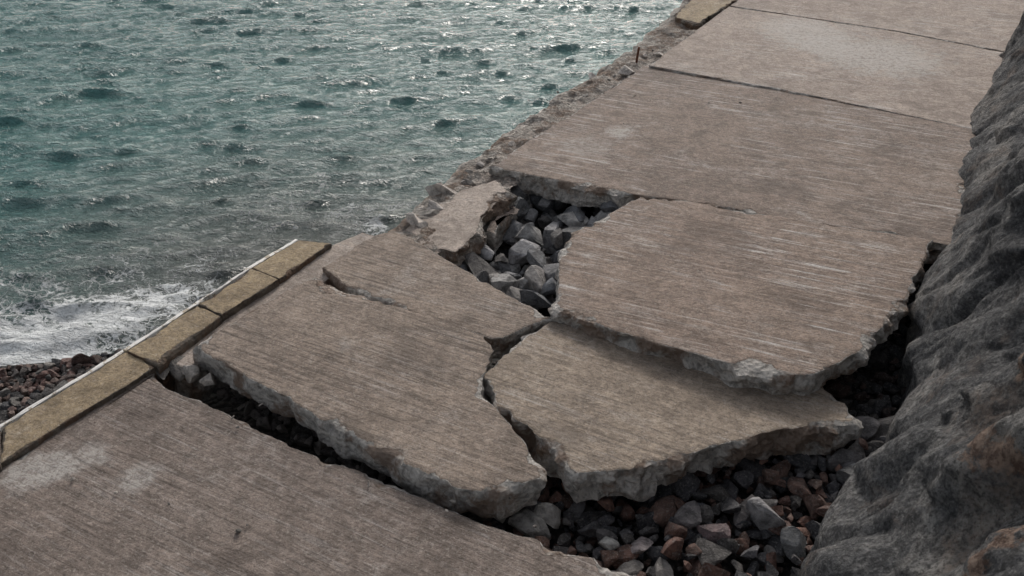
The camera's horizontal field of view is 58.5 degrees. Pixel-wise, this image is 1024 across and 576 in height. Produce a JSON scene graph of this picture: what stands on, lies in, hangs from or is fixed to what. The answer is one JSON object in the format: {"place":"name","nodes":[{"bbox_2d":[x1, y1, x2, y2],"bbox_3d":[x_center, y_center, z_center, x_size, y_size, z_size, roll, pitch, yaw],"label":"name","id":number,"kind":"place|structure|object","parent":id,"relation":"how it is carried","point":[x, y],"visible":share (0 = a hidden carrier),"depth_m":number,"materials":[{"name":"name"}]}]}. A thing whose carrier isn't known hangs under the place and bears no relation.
{"place":"outdoors","nodes":[
{"label":"outdoors","id":0,"kind":"place"},
{"bbox_2d":[0,0,682,365],"bbox_3d":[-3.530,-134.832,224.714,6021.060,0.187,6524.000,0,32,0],"label":"sea water","id":1,"kind":"structure","parent":0,"point":[162,162],"depth_m":14.82,"materials":[{"name":"teal liquid"}]},
{"bbox_2d":[0,348,121,423],"bbox_3d":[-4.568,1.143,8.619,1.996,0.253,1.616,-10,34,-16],"label":"beach pebbles","id":2,"kind":"object","parent":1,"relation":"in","point":[13,393],"visible":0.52,"depth_m":8.97,"materials":[{"name":"stone"}]},
{"bbox_2d":[156,185,932,575],"bbox_3d":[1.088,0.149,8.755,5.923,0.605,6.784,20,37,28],"label":"rubble stones","id":3,"kind":"object","parent":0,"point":[676,517],"visible":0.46,"depth_m":6.75,"materials":[{"name":"grey stone"}]},
{"bbox_2d":[0,233,372,471],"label":"kerb","id":4,"kind":"structure","parent":3,"relation":"on","point":[247,290],"depth_m":7.63,"materials":[{"name":"concrete"}]},
{"bbox_2d":[0,373,629,575],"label":"concrete slab","id":5,"kind":"structure","parent":3,"relation":"on","point":[148,448],"depth_m":6.09,"materials":[{"name":"grey concrete"}]},
{"bbox_2d":[193,277,546,519],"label":"concrete slab","id":6,"kind":"structure","parent":3,"relation":"on","point":[396,394],"depth_m":7.05,"materials":[{"name":"grey concrete"}]},
{"bbox_2d":[322,231,552,358],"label":"concrete slab","id":7,"kind":"structure","parent":3,"relation":"on","point":[392,268],"depth_m":8.37,"materials":[{"name":"grey concrete"}]},
{"bbox_2d":[402,181,517,266],"bbox_3d":[-0.555,-0.666,9.924,0.879,0.448,1.682,12,34,19],"label":"broken edge concrete","id":8,"kind":"object","parent":3,"relation":"on","point":[459,224],"visible":0.75,"depth_m":9.68,"materials":[{"name":"grey concrete"}]},
{"bbox_2d":[486,205,518,251],"bbox_3d":[-0.094,-0.643,10.031,0.178,0.282,0.734,15,35,23],"label":"broken edge concrete","id":9,"kind":"object","parent":3,"relation":"on","point":[497,228],"visible":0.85,"depth_m":9.93,"materials":[{"name":"grey concrete"}]},
{"bbox_2d":[483,321,863,502],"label":"concrete slab","id":10,"kind":"structure","parent":3,"relation":"on","point":[584,415],"depth_m":6.95,"materials":[{"name":"grey concrete"}]},
{"bbox_2d":[548,197,932,395],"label":"concrete slab","id":11,"kind":"structure","parent":3,"relation":"on","point":[773,305],"depth_m":8.18,"materials":[{"name":"grey concrete"}]},
{"bbox_2d":[388,0,704,253],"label":"broken edge concrete","id":12,"kind":"object","parent":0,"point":[667,35],"visible":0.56,"depth_m":12.26,"materials":[{"name":"grey concrete"}]},
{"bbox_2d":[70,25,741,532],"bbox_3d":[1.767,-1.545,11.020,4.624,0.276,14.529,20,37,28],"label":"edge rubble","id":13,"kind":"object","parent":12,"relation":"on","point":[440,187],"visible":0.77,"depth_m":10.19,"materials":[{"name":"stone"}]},
{"bbox_2d":[635,47,639,62],"bbox_3d":[1.914,-3.546,13.925,0.036,0.260,0.036,4,35,-2],"label":"rusty rebar post","id":14,"kind":"object","parent":12,"relation":"on","point":[637,55],"visible":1,"depth_m":13.91,"materials":[{"name":"brown metal"}]},
{"bbox_2d":[674,0,737,29],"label":"kerb","id":15,"kind":"structure","parent":12,"relation":"on","point":[694,14],"depth_m":16.10,"materials":[{"name":"concrete"}]},
{"bbox_2d":[489,63,975,263],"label":"concrete slab","id":16,"kind":"structure","parent":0,"point":[757,150],"depth_m":10.88,"materials":[{"name":"grey concrete"}]},
{"bbox_2d":[649,7,1002,128],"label":"concrete slab","id":17,"kind":"structure","parent":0,"point":[935,80],"depth_m":13.81,"materials":[{"name":"grey concrete"}]},
{"bbox_2d":[730,0,1023,51],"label":"concrete slab","id":18,"kind":"structure","parent":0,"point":[989,24],"depth_m":16.03,"materials":[{"name":"grey concrete"}]},
{"bbox_2d":[799,12,1023,575],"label":"rock cliff","id":19,"kind":"structure","parent":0,"point":[933,485],"depth_m":5.86,"materials":[{"name":"grey stone"}]}
]}

